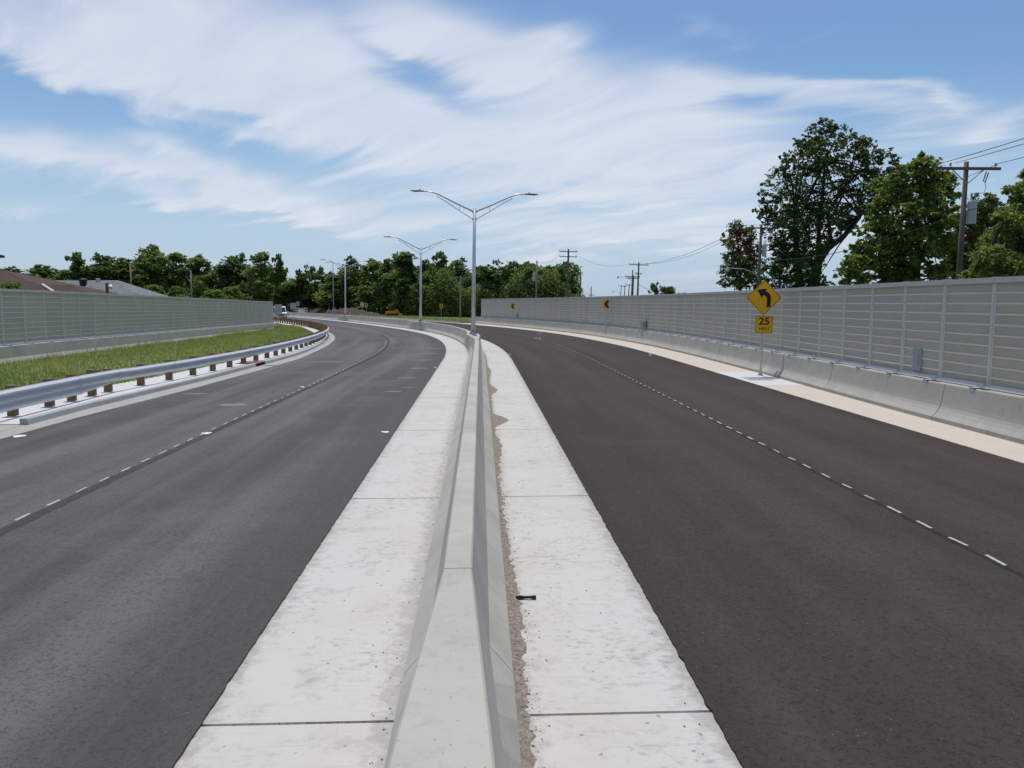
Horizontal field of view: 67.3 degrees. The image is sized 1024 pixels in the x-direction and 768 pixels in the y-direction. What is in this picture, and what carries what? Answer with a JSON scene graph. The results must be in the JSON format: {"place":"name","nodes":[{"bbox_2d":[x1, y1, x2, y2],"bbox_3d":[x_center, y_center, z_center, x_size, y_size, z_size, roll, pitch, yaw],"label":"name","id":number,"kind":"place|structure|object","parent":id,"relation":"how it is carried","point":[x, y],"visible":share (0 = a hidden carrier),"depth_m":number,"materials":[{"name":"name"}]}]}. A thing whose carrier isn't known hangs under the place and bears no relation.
{"place":"outdoors","nodes":[
{"label":"outdoors","id":0,"kind":"place"},
{"bbox_2d":[0,322,313,390],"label":"grass verge","id":1,"kind":"object","parent":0,"point":[100,364],"depth_m":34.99,"materials":[{"name":"green plant"}]},
{"bbox_2d":[0,323,275,363],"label":"roadside barrier","id":2,"kind":"object","parent":1,"relation":"on","point":[15,352],"visible":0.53,"depth_m":45.19,"materials":[{"name":"grey concrete"}]},
{"bbox_2d":[0,288,273,345],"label":"noise wall","id":3,"kind":"structure","parent":2,"relation":"on","point":[30,316],"depth_m":46.80,"materials":[{"name":"beige"}]},
{"bbox_2d":[144,284,167,295],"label":"shrub","id":4,"kind":"object","parent":1,"relation":"on","point":[154,287],"visible":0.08,"depth_m":104.03,"materials":[{"name":"green plant"}]},
{"bbox_2d":[0,321,326,424],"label":"guardrail pad","id":5,"kind":"object","parent":1,"relation":"on","point":[118,389],"visible":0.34,"depth_m":25.84,"materials":[{"name":"grey concrete"}]},
{"bbox_2d":[0,317,328,415],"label":"guardrail","id":6,"kind":"object","parent":5,"relation":"on","point":[47,392],"visible":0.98,"depth_m":24.86,"materials":[{"name":"metal"}]},
{"bbox_2d":[19,322,328,424],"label":"kerb","id":7,"kind":"structure","parent":5,"relation":"on","point":[36,418],"depth_m":24.56,"materials":[{"name":"grey concrete"}]},
{"bbox_2d":[236,361,265,365],"bbox_3d":[-12.407,-0.957,36.580,0.950,0.171,1.500,0,6,-2],"label":"drain inlet","id":8,"kind":"object","parent":7,"relation":"in","point":[258,363],"visible":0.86,"depth_m":36.32,"materials":[{"name":"black"}]},
{"bbox_2d":[167,286,189,296],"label":"shrub","id":9,"kind":"object","parent":1,"relation":"on","point":[179,292],"visible":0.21,"depth_m":106.75,"materials":[{"name":"green plant"}]},
{"bbox_2d":[201,289,238,299],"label":"shrub","id":10,"kind":"object","parent":1,"relation":"on","point":[215,294],"visible":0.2,"depth_m":106.48,"materials":[{"name":"green plant"}]},
{"bbox_2d":[223,286,252,300],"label":"shrub","id":11,"kind":"object","parent":1,"relation":"on","point":[234,292],"visible":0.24,"depth_m":110.60,"materials":[{"name":"green plant"}]},
{"bbox_2d":[274,304,281,335],"bbox_3d":[-19.260,-4.997,63.431,0.600,3.130,0.077,0,6,-6],"label":"sign seen from behind","id":12,"kind":"object","parent":1,"relation":"on","point":[278,309],"visible":0.93,"depth_m":63.35,"materials":[{"name":"silver metal"}]},
{"bbox_2d":[290,303,295,324],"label":"sign seen from behind","id":13,"kind":"object","parent":1,"relation":"on","point":[293,306],"visible":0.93,"depth_m":93.36,"materials":[{"name":"silver metal"}]},
{"bbox_2d":[0,317,445,767],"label":"road","id":14,"kind":"structure","parent":0,"point":[157,554],"depth_m":9.87,"materials":[{"name":"grey asphalt"}]},
{"bbox_2d":[0,320,334,438],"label":"gutter","id":15,"kind":"object","parent":14,"relation":"on","point":[26,428],"visible":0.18,"depth_m":23.92,"materials":[{"name":"grey concrete"}]},
{"bbox_2d":[273,306,286,317],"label":"parked van","id":16,"kind":"object","parent":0,"point":[283,314],"visible":0.45,"depth_m":135.91,"materials":[{"name":"white metal"}]},
{"bbox_2d":[174,316,468,767],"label":"median gutter","id":17,"kind":"object","parent":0,"point":[329,635],"visible":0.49,"depth_m":6.95,"materials":[{"name":"grey concrete"}]},
{"bbox_2d":[286,312,521,767],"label":"median barrier","id":18,"kind":"object","parent":17,"relation":"on","point":[456,706],"visible":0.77,"depth_m":5.61,"materials":[{"name":"grey concrete"}]},
{"bbox_2d":[320,259,369,314],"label":"street lamp","id":19,"kind":"object","parent":18,"relation":"on","point":[345,267],"visible":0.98,"depth_m":128.15,"materials":[{"name":"grey metal"}]},
{"bbox_2d":[383,236,455,321],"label":"street lamp","id":20,"kind":"object","parent":18,"relation":"on","point":[420,299],"visible":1,"depth_m":84.33,"materials":[{"name":"grey metal"}]},
{"bbox_2d":[410,189,538,333],"bbox_3d":[-2.455,-7.807,49.704,8.226,9.168,0.460,0,6,-6],"label":"street lamp","id":21,"kind":"object","parent":18,"relation":"on","point":[474,211],"visible":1,"depth_m":49.52,"materials":[{"name":"metal"}]},
{"bbox_2d":[318,313,470,322],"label":"verge","id":22,"kind":"structure","parent":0,"point":[444,317],"depth_m":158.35,"materials":[{"name":"green plant"}]},
{"bbox_2d":[296,307,382,315],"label":"soil bank","id":23,"kind":"structure","parent":22,"relation":"on","point":[351,311],"depth_m":192.17,"materials":[{"name":"brown soil"}]},
{"bbox_2d":[380,307,401,315],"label":"compact loader","id":24,"kind":"object","parent":22,"relation":"on","point":[392,311],"visible":0.9,"depth_m":165.74,"materials":[{"name":"yellow metal"}]},
{"bbox_2d":[407,259,436,315],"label":"tree","id":25,"kind":"object","parent":22,"relation":"on","point":[427,269],"visible":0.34,"depth_m":175.41,"materials":[{"name":"green plant"}]},
{"bbox_2d":[428,251,455,316],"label":"tree","id":26,"kind":"object","parent":22,"relation":"on","point":[442,262],"visible":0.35,"depth_m":169.57,"materials":[{"name":"green plant"}]},
{"bbox_2d":[493,273,519,296],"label":"tree","id":27,"kind":"object","parent":22,"relation":"on","point":[505,282],"visible":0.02,"depth_m":169.20,"materials":[{"name":"green plant"}]},
{"bbox_2d":[508,266,545,297],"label":"tree","id":28,"kind":"object","parent":22,"relation":"on","point":[527,271],"visible":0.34,"depth_m":156.89,"materials":[{"name":"green plant"}]},
{"bbox_2d":[535,265,557,297],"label":"tree","id":29,"kind":"object","parent":22,"relation":"on","point":[541,270],"visible":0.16,"depth_m":159.33,"materials":[{"name":"green plant"}]},
{"bbox_2d":[0,0,1023,296],"label":"sky","id":30,"kind":"structure","parent":0,"point":[302,131],"materials":[{"name":"blue"}]},
{"bbox_2d":[481,339,741,767],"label":"median gutter","id":31,"kind":"object","parent":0,"point":[634,682],"visible":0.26,"depth_m":6.88,"materials":[{"name":"grey concrete"}]},
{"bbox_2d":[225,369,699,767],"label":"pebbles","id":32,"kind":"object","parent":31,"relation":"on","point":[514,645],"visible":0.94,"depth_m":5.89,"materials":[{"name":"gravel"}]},
{"bbox_2d":[484,353,535,767],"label":"sand","id":33,"kind":"structure","parent":31,"relation":"on","point":[514,603],"depth_m":7.19,"materials":[{"name":"grey sand"}]},
{"bbox_2d":[516,595,535,598],"bbox_3d":[0.137,2.132,7.701,0.208,0.040,0.053,1,6,5],"label":"drain grate","id":34,"kind":"object","parent":31,"relation":"on","point":[525,597],"visible":1,"depth_m":7.69,"materials":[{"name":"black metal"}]},
{"bbox_2d":[400,319,1023,767],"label":"road","id":35,"kind":"structure","parent":0,"point":[826,585],"depth_m":9.08,"materials":[{"name":"grey asphalt"}]},
{"bbox_2d":[286,301,307,312],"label":"excavator","id":36,"kind":"object","parent":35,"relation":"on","point":[288,307],"visible":0.38,"depth_m":190.14,"materials":[{"name":"black metal"}]},
{"bbox_2d":[295,307,307,312],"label":"barricade","id":37,"kind":"object","parent":35,"relation":"on","point":[301,310],"visible":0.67,"depth_m":175.11,"materials":[{"name":"white plastic"}]},
{"bbox_2d":[329,262,334,313],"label":"street lamp","id":38,"kind":"object","parent":35,"relation":"on","point":[333,310],"visible":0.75,"depth_m":180.74,"materials":[{"name":"grey metal"}]},
{"bbox_2d":[351,315,460,322],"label":"kerb","id":39,"kind":"structure","parent":35,"relation":"on","point":[415,319],"depth_m":135.37,"materials":[{"name":"grey concrete"}]},
{"bbox_2d":[459,323,753,371],"bbox_3d":[3.333,-4.652,74.351,7.044,0.400,84.018,-1,6,-12],"label":"gutter","id":40,"kind":"object","parent":35,"relation":"on","point":[710,365],"visible":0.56,"depth_m":46.19,"materials":[{"name":"beige concrete"}]},
{"bbox_2d":[476,317,1023,444],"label":"roadside barrier","id":41,"kind":"object","parent":40,"relation":"on","point":[997,414],"visible":0.87,"depth_m":23.57,"materials":[{"name":"grey concrete"}]},
{"bbox_2d":[603,299,608,325],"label":"chevron sign","id":42,"kind":"object","parent":41,"relation":"on","point":[606,304],"visible":0.95,"depth_m":66.99,"materials":[{"name":"yellow metal"}]},
{"bbox_2d":[480,276,1023,394],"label":"noise wall","id":43,"kind":"structure","parent":41,"relation":"on","point":[969,332],"depth_m":24.30,"materials":[{"name":"beige concrete"}]},
{"bbox_2d":[640,319,645,329],"bbox_3d":[9.639,-4.372,56.484,0.322,0.780,0.490,-1,6,-6],"label":"utility cabinet","id":44,"kind":"object","parent":43,"relation":"attached to","point":[642,323],"visible":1,"depth_m":56.31,"materials":[{"name":"grey metal"}]},
{"bbox_2d":[716,372,804,385],"bbox_3d":[9.824,-0.033,30.413,2.420,0.403,5.673,0,6,0],"label":"gutter","id":45,"kind":"object","parent":35,"relation":"on","point":[774,382],"visible":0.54,"depth_m":29.45,"materials":[{"name":"grey concrete"}]},
{"bbox_2d":[741,377,773,379],"bbox_3d":[9.604,-0.212,30.119,0.940,0.015,1.180,0,6,-2],"label":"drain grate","id":46,"kind":"object","parent":45,"relation":"in","point":[756,378],"visible":1,"depth_m":30.10,"materials":[{"name":"grey metal"}]},
{"bbox_2d":[747,280,780,375],"bbox_3d":[10.183,-2.272,31.330,1.400,3.865,0.240,1,6,0],"label":"curve warning sign","id":47,"kind":"object","parent":45,"relation":"on","point":[763,297],"visible":1,"depth_m":31.17,"materials":[{"name":"yellow metal"}]},
{"bbox_2d":[764,386,1023,462],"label":"gutter","id":48,"kind":"object","parent":35,"relation":"on","point":[1011,450],"visible":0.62,"depth_m":18.95,"materials":[{"name":"beige concrete"}]},
{"label":"ground","id":49,"kind":"structure","parent":0,"visible":0},
{"bbox_2d":[0,280,24,288],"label":"shrub","id":50,"kind":"object","parent":49,"relation":"on","point":[8,285],"visible":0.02,"depth_m":45.50,"materials":[{"name":"green plant"}]},
{"bbox_2d":[0,265,26,273],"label":"tree","id":51,"kind":"object","parent":49,"relation":"on","point":[11,269],"visible":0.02,"depth_m":242.11,"materials":[{"name":"green plant"}]},
{"bbox_2d":[16,264,72,279],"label":"tree","id":52,"kind":"object","parent":49,"relation":"on","point":[44,271],"visible":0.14,"depth_m":241.75,"materials":[{"name":"green plant"}]},
{"bbox_2d":[0,270,130,334],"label":"house","id":53,"kind":"structure","parent":49,"relation":"on","point":[28,282],"depth_m":64.08,"materials":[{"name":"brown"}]},
{"bbox_2d":[52,251,91,279],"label":"tree","id":54,"kind":"object","parent":49,"relation":"on","point":[78,261],"visible":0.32,"depth_m":239.34,"materials":[{"name":"green plant"}]},
{"bbox_2d":[74,252,122,279],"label":"tree","id":55,"kind":"object","parent":49,"relation":"on","point":[103,261],"visible":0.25,"depth_m":240.98,"materials":[{"name":"green plant"}]},
{"bbox_2d":[105,283,111,292],"bbox_3d":[-30.128,-5.114,57.715,0.718,4.902,0.341,3,7,29],"label":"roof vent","id":56,"kind":"object","parent":49,"relation":"on","point":[107,286],"visible":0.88,"depth_m":57.47,"materials":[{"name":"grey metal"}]},
{"bbox_2d":[55,278,165,295],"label":"house","id":57,"kind":"structure","parent":49,"relation":"on","point":[119,287],"depth_m":78.89,"materials":[{"name":"black"}]},
{"bbox_2d":[80,257,162,286],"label":"tree","id":58,"kind":"object","parent":49,"relation":"on","point":[125,271],"visible":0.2,"depth_m":240.39,"materials":[{"name":"green plant"}]},
{"bbox_2d":[130,263,141,284],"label":"street lamp","id":59,"kind":"object","parent":49,"relation":"on","point":[130,272],"visible":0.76,"depth_m":118.78,"materials":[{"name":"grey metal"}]},
{"bbox_2d":[118,243,181,293],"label":"tree","id":60,"kind":"object","parent":49,"relation":"on","point":[152,259],"visible":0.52,"depth_m":241.02,"materials":[{"name":"green plant"}]},
{"bbox_2d":[148,251,194,293],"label":"tree","id":61,"kind":"object","parent":49,"relation":"on","point":[179,274],"visible":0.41,"depth_m":244.75,"materials":[{"name":"green plant"}]},
{"bbox_2d":[187,270,191,297],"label":"street lamp","id":62,"kind":"object","parent":49,"relation":"on","point":[191,282],"visible":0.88,"depth_m":126.86,"materials":[{"name":"grey metal"}]},
{"bbox_2d":[184,254,212,297],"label":"tree","id":63,"kind":"object","parent":49,"relation":"on","point":[196,263],"visible":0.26,"depth_m":246.86,"materials":[{"name":"green plant"}]},
{"bbox_2d":[187,266,221,295],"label":"tree","id":64,"kind":"object","parent":49,"relation":"on","point":[211,276],"visible":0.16,"depth_m":242.54,"materials":[{"name":"green plant"}]},
{"bbox_2d":[213,252,256,300],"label":"tree","id":65,"kind":"object","parent":49,"relation":"on","point":[228,271],"visible":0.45,"depth_m":236.49,"materials":[{"name":"green plant"}]},
{"bbox_2d":[237,251,274,305],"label":"tree","id":66,"kind":"object","parent":49,"relation":"on","point":[263,287],"visible":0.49,"depth_m":229.65,"materials":[{"name":"green plant"}]},
{"bbox_2d":[265,253,288,304],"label":"tree","id":67,"kind":"object","parent":49,"relation":"on","point":[279,273],"visible":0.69,"depth_m":223.41,"materials":[{"name":"green plant"}]},
{"bbox_2d":[268,276,316,311],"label":"tree","id":68,"kind":"object","parent":49,"relation":"on","point":[293,295],"visible":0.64,"depth_m":222.67,"materials":[{"name":"green plant"}]},
{"bbox_2d":[295,263,316,309],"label":"tree","id":69,"kind":"object","parent":49,"relation":"on","point":[302,278],"visible":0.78,"depth_m":221.64,"materials":[{"name":"green plant"}]},
{"bbox_2d":[306,266,334,295],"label":"tree","id":70,"kind":"object","parent":49,"relation":"on","point":[311,277],"visible":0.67,"depth_m":218.01,"materials":[{"name":"green plant"}]},
{"bbox_2d":[64,268,585,317],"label":"undergrowth","id":71,"kind":"object","parent":49,"relation":"on","point":[466,293],"visible":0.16,"depth_m":164.57,"materials":[{"name":"green plant"}]},
{"bbox_2d":[312,274,343,309],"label":"tree","id":72,"kind":"object","parent":49,"relation":"on","point":[325,298],"visible":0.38,"depth_m":207.26,"materials":[{"name":"green plant"}]},
{"bbox_2d":[329,254,369,309],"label":"tree","id":73,"kind":"object","parent":49,"relation":"on","point":[353,276],"visible":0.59,"depth_m":205.99,"materials":[{"name":"green plant"}]},
{"bbox_2d":[348,258,382,311],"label":"tree","id":74,"kind":"object","parent":49,"relation":"on","point":[372,265],"visible":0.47,"depth_m":197.22,"materials":[{"name":"green plant"}]},
{"bbox_2d":[363,258,400,313],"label":"tree","id":75,"kind":"object","parent":49,"relation":"on","point":[389,270],"visible":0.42,"depth_m":188.74,"materials":[{"name":"green plant"}]},
{"bbox_2d":[386,251,419,315],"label":"tree","id":76,"kind":"object","parent":49,"relation":"on","point":[402,261],"visible":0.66,"depth_m":179.70,"materials":[{"name":"green plant"}]},
{"bbox_2d":[275,260,582,316],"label":"woodland","id":77,"kind":"object","parent":49,"relation":"on","point":[524,265],"visible":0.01,"depth_m":170.48,"materials":[{"name":"green plant"}]},
{"bbox_2d":[447,257,471,315],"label":"tree","id":78,"kind":"object","parent":49,"relation":"on","point":[457,265],"visible":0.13,"depth_m":178.59,"materials":[{"name":"green plant"}]},
{"bbox_2d":[454,276,465,317],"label":"utility pole","id":79,"kind":"object","parent":49,"relation":"on","point":[460,286],"visible":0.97,"depth_m":140.97,"materials":[{"name":"brown wood"}]},
{"bbox_2d":[458,265,496,310],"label":"tree","id":80,"kind":"object","parent":49,"relation":"on","point":[467,282],"visible":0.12,"depth_m":173.05,"materials":[{"name":"green plant"}]},
{"bbox_2d":[478,259,519,297],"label":"tree","id":81,"kind":"object","parent":49,"relation":"on","point":[495,275],"visible":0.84,"depth_m":161.98,"materials":[{"name":"green plant"}]},
{"bbox_2d":[533,260,537,297],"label":"utility pole","id":82,"kind":"object","parent":49,"relation":"on","point":[535,274],"visible":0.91,"depth_m":113.81,"materials":[{"name":"brown wood"}]},
{"bbox_2d":[549,264,573,295],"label":"tree","id":83,"kind":"object","parent":49,"relation":"on","point":[563,274],"visible":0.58,"depth_m":156.43,"materials":[{"name":"green plant"}]},
{"bbox_2d":[559,249,577,296],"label":"utility pole","id":84,"kind":"object","parent":49,"relation":"on","point":[567,286],"visible":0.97,"depth_m":130.47,"materials":[{"name":"brown wood"}]},
{"bbox_2d":[562,277,582,295],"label":"tree","id":85,"kind":"object","parent":49,"relation":"on","point":[573,288],"visible":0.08,"depth_m":158.56,"materials":[{"name":"green plant"}]},
{"bbox_2d":[579,271,582,296],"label":"utility pole","id":86,"kind":"object","parent":49,"relation":"on","point":[580,285],"visible":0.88,"depth_m":133.84,"materials":[{"name":"brown wood"}]},
{"bbox_2d":[617,270,639,294],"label":"utility pole","id":87,"kind":"object","parent":49,"relation":"on","point":[632,276],"visible":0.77,"depth_m":158.41,"materials":[{"name":"brown wood"}]},
{"bbox_2d":[629,262,648,294],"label":"utility pole","id":88,"kind":"object","parent":49,"relation":"on","point":[638,264],"visible":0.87,"depth_m":124.76,"materials":[{"name":"brown wood"}]},
{"bbox_2d":[648,281,666,294],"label":"tree","id":89,"kind":"object","parent":49,"relation":"on","point":[654,288],"visible":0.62,"depth_m":188.19,"materials":[{"name":"green plant"}]},
{"bbox_2d":[664,286,674,293],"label":"tree","id":90,"kind":"object","parent":49,"relation":"on","point":[670,289],"visible":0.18,"depth_m":192.54,"materials":[{"name":"green plant"}]},
{"bbox_2d":[716,219,765,290],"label":"crape tree","id":91,"kind":"object","parent":49,"relation":"on","point":[749,263],"visible":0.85,"depth_m":87.68,"materials":[{"name":"green plant"}]},
{"bbox_2d":[726,224,778,286],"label":"utility pole","id":92,"kind":"object","parent":49,"relation":"on","point":[763,248],"visible":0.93,"depth_m":71.95,"materials":[{"name":"brown wood"}]},
{"bbox_2d":[630,225,745,263],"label":"overhead wire","id":93,"kind":"object","parent":92,"relation":"attached to","point":[695,250],"visible":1,"depth_m":86.11,"materials":[{"name":"black metal"}]},
{"bbox_2d":[649,230,743,263],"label":"overhead wire","id":94,"kind":"object","parent":92,"relation":"attached to","point":[703,250],"visible":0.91,"depth_m":87.06,"materials":[{"name":"black metal"}]},
{"bbox_2d":[747,163,940,225],"bbox_3d":[21.185,-12.407,54.300,0.026,1.112,35.022,0,6,2],"label":"overhead wire","id":95,"kind":"object","parent":92,"relation":"attached to","point":[849,203],"visible":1,"depth_m":47.39,"materials":[{"name":"black metal"}]},
{"bbox_2d":[777,163,999,225],"bbox_3d":[23.985,-12.407,54.300,0.026,1.112,35.022,0,6,2],"label":"overhead wire","id":96,"kind":"object","parent":92,"relation":"attached to","point":[894,203],"visible":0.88,"depth_m":46.40,"materials":[{"name":"black"}]},
{"bbox_2d":[751,117,905,288],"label":"oak tree","id":97,"kind":"object","parent":49,"relation":"on","point":[801,245],"visible":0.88,"depth_m":80.91,"materials":[{"name":"green plant"}]},
{"bbox_2d":[832,150,961,284],"bbox_3d":[25.062,-9.413,49.598,9.986,11.628,7.188,0,6,0],"label":"maple tree","id":98,"kind":"object","parent":49,"relation":"on","point":[898,252],"visible":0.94,"depth_m":48.24,"materials":[{"name":"green plant"}]},
{"bbox_2d":[935,161,1000,278],"bbox_3d":[21.880,-5.647,37.560,3.108,10.175,0.420,0,6,0],"label":"utility pole","id":99,"kind":"object","parent":49,"relation":"on","point":[970,216],"visible":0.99,"depth_m":37.15,"materials":[{"name":"brown wood"}]},
{"bbox_2d":[764,213,959,259],"bbox_3d":[22.685,-9.738,54.581,0.041,1.037,35.023,0,6,2],"label":"overhead wire","id":100,"kind":"object","parent":99,"relation":"attached to","point":[872,243],"visible":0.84,"depth_m":46.31,"materials":[{"name":"black"}]},
{"bbox_2d":[905,272,955,281],"bbox_3d":[22.685,-6.970,54.872,0.041,0.804,35.022,0,6,2],"label":"overhead wire","id":101,"kind":"object","parent":99,"relation":"attached to","point":[931,277],"visible":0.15,"depth_m":40.75,"materials":[{"name":"black"}]},
{"bbox_2d":[943,138,1023,162],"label":"overhead wire","id":102,"kind":"object","parent":99,"relation":"attached to","point":[984,150],"visible":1,"depth_m":33.53,"materials":[{"name":"black metal"}]},
{"bbox_2d":[956,144,1022,162],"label":"overhead wire","id":103,"kind":"object","parent":99,"relation":"attached to","point":[990,153],"visible":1,"depth_m":34.11,"materials":[{"name":"black metal"}]},
{"bbox_2d":[937,192,1008,278],"bbox_3d":[32.277,-8.448,53.613,8.248,9.032,4.294,-6,8,-44],"label":"maple tree","id":104,"kind":"object","parent":49,"relation":"on","point":[973,232],"visible":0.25,"depth_m":51.85,"materials":[{"name":"green plant"}]},
{"bbox_2d":[955,168,1023,278],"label":"leafy shrub tree","id":105,"kind":"object","parent":49,"relation":"on","point":[1000,250],"visible":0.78,"depth_m":32.39,"materials":[{"name":"green plant"}]}
]}

